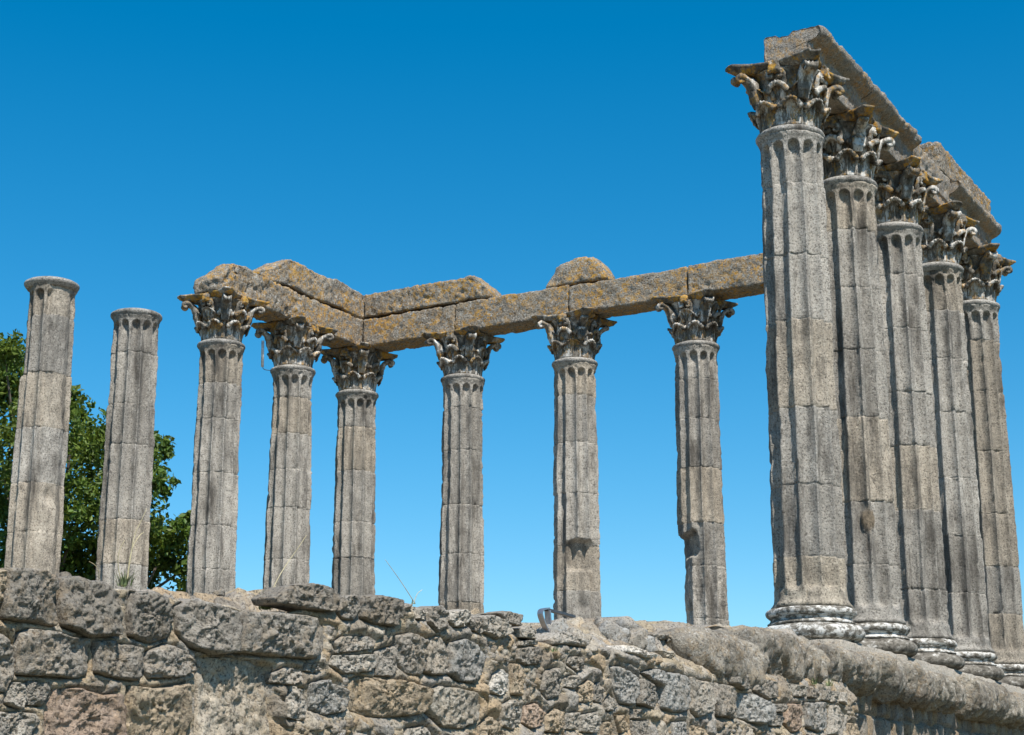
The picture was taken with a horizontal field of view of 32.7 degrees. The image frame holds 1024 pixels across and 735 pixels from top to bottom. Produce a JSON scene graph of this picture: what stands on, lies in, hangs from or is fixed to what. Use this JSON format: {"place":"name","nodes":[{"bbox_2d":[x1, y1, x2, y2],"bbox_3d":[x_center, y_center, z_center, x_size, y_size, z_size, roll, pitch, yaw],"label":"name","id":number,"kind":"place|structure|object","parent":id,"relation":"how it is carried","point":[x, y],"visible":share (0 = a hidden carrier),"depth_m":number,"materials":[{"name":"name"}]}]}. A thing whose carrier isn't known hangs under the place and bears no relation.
{"place":"outdoors","nodes":[
{"label":"outdoors","id":0,"kind":"place"},
{"bbox_2d":[0,0,1023,627],"label":"sky","id":1,"kind":"structure","parent":0,"point":[148,147],"materials":[{"name":"blue"}]},
{"label":"ground","id":2,"kind":"structure","parent":0,"visible":0},
{"bbox_2d":[0,329,190,591],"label":"tree","id":3,"kind":"object","parent":2,"relation":"on","point":[169,545],"visible":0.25,"depth_m":45.11,"materials":[{"name":"green plant"}]},
{"bbox_2d":[0,567,859,734],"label":"podium wall","id":4,"kind":"structure","parent":2,"relation":"on","point":[79,655],"depth_m":11.20,"materials":[{"name":"stone"}]},
{"bbox_2d":[4,276,79,574],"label":"column","id":5,"kind":"structure","parent":4,"relation":"on","point":[35,516],"depth_m":28.41,"materials":[{"name":"stone"}]},
{"bbox_2d":[95,308,161,589],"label":"column","id":6,"kind":"structure","parent":4,"relation":"on","point":[126,495],"depth_m":30.18,"materials":[{"name":"stone"}]},
{"bbox_2d":[114,508,146,586],"bbox_3d":[-2.233,1.044,10.103,0.226,0.460,0.174,-20,-25,53],"label":"weed","id":7,"kind":"object","parent":4,"relation":"on","point":[123,581],"visible":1,"depth_m":10.02,"materials":[{"name":"plant"}]},
{"bbox_2d":[254,536,305,609],"bbox_3d":[-1.458,1.275,10.998,0.402,0.505,0.222,7,-16,-24],"label":"weed","id":8,"kind":"object","parent":4,"relation":"on","point":[264,608],"visible":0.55,"depth_m":10.93,"materials":[{"name":"plant"}]},
{"bbox_2d":[386,561,421,603],"bbox_3d":[-0.822,1.578,12.789,0.072,0.267,0.536,-8,-17,26],"label":"weed","id":9,"kind":"object","parent":4,"relation":"on","point":[405,588],"visible":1,"depth_m":12.88,"materials":[{"name":"plant"}]},
{"bbox_2d":[537,607,575,632],"bbox_3d":[0.375,2.131,14.544,0.050,0.224,0.592,-8,-17,28],"label":"metal bracket","id":10,"kind":"object","parent":4,"relation":"attached to","point":[545,621],"visible":0.91,"depth_m":14.40,"materials":[{"name":"metal"}]},
{"bbox_2d":[535,632,588,646],"bbox_3d":[0.408,2.211,14.148,0.317,0.142,0.774,-8,-17,28],"label":"loose stone","id":11,"kind":"object","parent":4,"relation":"on","point":[569,639],"visible":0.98,"depth_m":13.96,"materials":[{"name":"stone"}]},
{"bbox_2d":[606,645,656,657],"bbox_3d":[1.040,2.486,15.179,0.302,0.087,0.702,-8,-17,28],"label":"marble fragment","id":12,"kind":"object","parent":4,"relation":"on","point":[639,652],"visible":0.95,"depth_m":14.98,"materials":[{"name":"stone"}]},
{"bbox_2d":[648,633,668,639],"bbox_3d":[1.307,2.534,16.379,0.303,0.091,0.285,-8,-17,28],"label":"loose stone","id":13,"kind":"object","parent":4,"relation":"on","point":[661,636],"visible":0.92,"depth_m":16.27,"materials":[{"name":"stone"}]},
{"bbox_2d":[655,651,674,657],"bbox_3d":[1.318,2.599,15.746,0.319,0.095,0.246,-8,-17,28],"label":"loose stone","id":14,"kind":"object","parent":4,"relation":"on","point":[667,654],"visible":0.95,"depth_m":15.64,"materials":[{"name":"stone"}]},
{"bbox_2d":[657,626,768,688],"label":"cornice block","id":15,"kind":"structure","parent":4,"relation":"on","point":[721,652],"depth_m":16.65,"materials":[{"name":"stone"}]},
{"bbox_2d":[708,626,830,684],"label":"cornice block","id":16,"kind":"structure","parent":4,"relation":"on","point":[793,659],"depth_m":18.24,"materials":[{"name":"stone"}]},
{"bbox_2d":[725,47,865,642],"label":"column","id":17,"kind":"structure","parent":4,"relation":"on","point":[789,96],"depth_m":22.04,"materials":[{"name":"stone"}]},
{"bbox_2d":[764,25,872,115],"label":"architrave block","id":18,"kind":"structure","parent":17,"relation":"on","point":[836,58],"depth_m":23.79,"materials":[{"name":"grey stone"}]},
{"bbox_2d":[810,677,821,684],"bbox_3d":[3.253,3.376,18.840,0.188,0.088,0.192,5,-16,-20],"label":"weed tuft","id":19,"kind":"object","parent":4,"relation":"on","point":[815,682],"visible":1,"depth_m":18.82,"materials":[{"name":"green plant"}]},
{"bbox_2d":[824,678,835,685],"bbox_3d":[3.480,3.444,19.118,0.225,0.094,0.145,-8,-17,28],"label":"weed tuft","id":20,"kind":"object","parent":4,"relation":"on","point":[828,683],"visible":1,"depth_m":19.09,"materials":[{"name":"green plant"}]},
{"bbox_2d":[809,641,881,696],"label":"cornice block","id":21,"kind":"structure","parent":4,"relation":"on","point":[859,673],"depth_m":20.24,"materials":[{"name":"stone"}]},
{"bbox_2d":[855,695,1023,734],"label":"flank wall","id":22,"kind":"structure","parent":2,"relation":"on","point":[874,717],"depth_m":22.60,"materials":[{"name":"stone"}]},
{"bbox_2d":[866,652,928,708],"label":"cornice block","id":23,"kind":"structure","parent":22,"relation":"attached to","point":[903,684],"depth_m":21.45,"materials":[{"name":"stone"}]},
{"bbox_2d":[809,639,1023,693],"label":"podium floor","id":24,"kind":"structure","parent":22,"relation":"on","point":[924,665],"depth_m":23.27,"materials":[{"name":"beige stone"}]},
{"bbox_2d":[177,286,269,596],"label":"column","id":25,"kind":"structure","parent":24,"relation":"on","point":[222,318],"depth_m":32.30,"materials":[{"name":"stone"}]},
{"bbox_2d":[193,264,306,321],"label":"architrave block","id":26,"kind":"structure","parent":25,"relation":"on","point":[286,303],"depth_m":33.69,"materials":[{"name":"stone"}]},
{"bbox_2d":[251,315,337,588],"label":"column","id":27,"kind":"structure","parent":24,"relation":"on","point":[294,346],"depth_m":34.17,"materials":[{"name":"stone"}]},
{"bbox_2d":[261,341,272,370],"bbox_3d":[-4.781,-0.195,34.518,0.122,0.555,0.669,-8,-17,28],"label":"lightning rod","id":28,"kind":"object","parent":27,"relation":"attached to","point":[262,354],"visible":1,"depth_m":34.29,"materials":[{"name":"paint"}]},
{"bbox_2d":[320,342,397,595],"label":"column","id":29,"kind":"structure","parent":24,"relation":"on","point":[358,371],"depth_m":36.11,"materials":[{"name":"stone"}]},
{"bbox_2d":[305,297,363,348],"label":"architrave block","id":30,"kind":"structure","parent":29,"relation":"on","point":[350,328],"depth_m":35.95,"materials":[{"name":"stone"}]},
{"bbox_2d":[252,259,368,319],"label":"frieze block","id":31,"kind":"structure","parent":30,"relation":"on","point":[301,279],"depth_m":35.38,"materials":[{"name":"stone"}]},
{"bbox_2d":[421,325,504,613],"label":"column","id":32,"kind":"structure","parent":24,"relation":"on","point":[463,354],"depth_m":34.80,"materials":[{"name":"stone"}]},
{"bbox_2d":[363,305,455,352],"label":"architrave block","id":33,"kind":"structure","parent":32,"relation":"on","point":[399,332],"depth_m":36.15,"materials":[{"name":"stone"}]},
{"bbox_2d":[364,275,500,318],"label":"frieze block","id":34,"kind":"structure","parent":33,"relation":"on","point":[442,294],"depth_m":36.04,"materials":[{"name":"stone"}]},
{"bbox_2d":[531,307,616,619],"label":"column","id":35,"kind":"structure","parent":24,"relation":"on","point":[575,345],"depth_m":33.52,"materials":[{"name":"stone"}]},
{"bbox_2d":[454,285,570,335],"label":"architrave block","id":36,"kind":"structure","parent":35,"relation":"on","point":[505,314],"depth_m":34.98,"materials":[{"name":"stone"}]},
{"bbox_2d":[546,257,614,287],"bbox_3d":[1.380,-1.858,34.667,1.354,0.592,0.602,-8,-17,28],"label":"frieze fragment","id":37,"kind":"object","parent":36,"relation":"on","point":[579,270],"visible":0.78,"depth_m":34.41,"materials":[{"name":"stone"}]},
{"bbox_2d":[650,288,737,625],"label":"column","id":38,"kind":"structure","parent":24,"relation":"on","point":[695,320],"depth_m":32.35,"materials":[{"name":"stone"}]},
{"bbox_2d":[568,267,688,318],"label":"architrave block","id":39,"kind":"structure","parent":38,"relation":"on","point":[626,296],"depth_m":33.74,"materials":[{"name":"stone"}]},
{"bbox_2d":[821,104,917,657],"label":"column","id":40,"kind":"structure","parent":24,"relation":"on","point":[857,139],"depth_m":23.82,"materials":[{"name":"stone"}]},
{"bbox_2d":[873,155,964,669],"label":"column","id":41,"kind":"structure","parent":24,"relation":"on","point":[906,186],"depth_m":25.68,"materials":[{"name":"stone"}]},
{"bbox_2d":[861,84,921,165],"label":"architrave block","id":42,"kind":"structure","parent":41,"relation":"on","point":[908,139],"depth_m":26.14,"materials":[{"name":"grey stone"}]},
{"bbox_2d":[919,200,1003,680],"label":"column","id":43,"kind":"structure","parent":24,"relation":"on","point":[948,227],"depth_m":27.54,"materials":[{"name":"stone"}]},
{"bbox_2d":[910,146,949,207],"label":"architrave block","id":44,"kind":"structure","parent":43,"relation":"on","point":[930,168],"depth_m":28.15,"materials":[{"name":"grey stone"}]},
{"bbox_2d":[949,180,1001,248],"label":"architrave block","id":45,"kind":"structure","parent":43,"relation":"on","point":[988,227],"depth_m":29.99,"materials":[{"name":"grey stone"}]},
{"bbox_2d":[919,142,990,213],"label":"frieze block","id":46,"kind":"structure","parent":45,"relation":"on","point":[947,165],"depth_m":29.02,"materials":[{"name":"stone"}]},
{"bbox_2d":[960,243,1023,688],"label":"column","id":47,"kind":"structure","parent":24,"relation":"on","point":[986,267],"depth_m":29.57,"materials":[{"name":"stone"}]},
{"bbox_2d":[910,670,966,713],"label":"cornice block","id":48,"kind":"structure","parent":22,"relation":"attached to","point":[946,694],"depth_m":23.23,"materials":[{"name":"stone"}]},
{"bbox_2d":[955,674,1010,723],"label":"cornice block","id":49,"kind":"structure","parent":22,"relation":"attached to","point":[988,702],"depth_m":24.73,"materials":[{"name":"stone"}]},
{"bbox_2d":[995,692,1023,729],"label":"cornice block","id":50,"kind":"structure","parent":22,"relation":"attached to","point":[1013,718],"depth_m":26.50,"materials":[{"name":"stone"}]},
{"bbox_3d":[5.782,2.033,31.068,1.350,7.572,1.337,-8,-17,28],"label":"column","id":51,"kind":"object","parent":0,"visible":0},
{"bbox_2d":[687,253,763,299],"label":"architrave block","id":52,"kind":"structure","parent":51,"relation":"on","point":[734,278],"depth_m":32.73,"materials":[{"name":"stone"}]}
]}

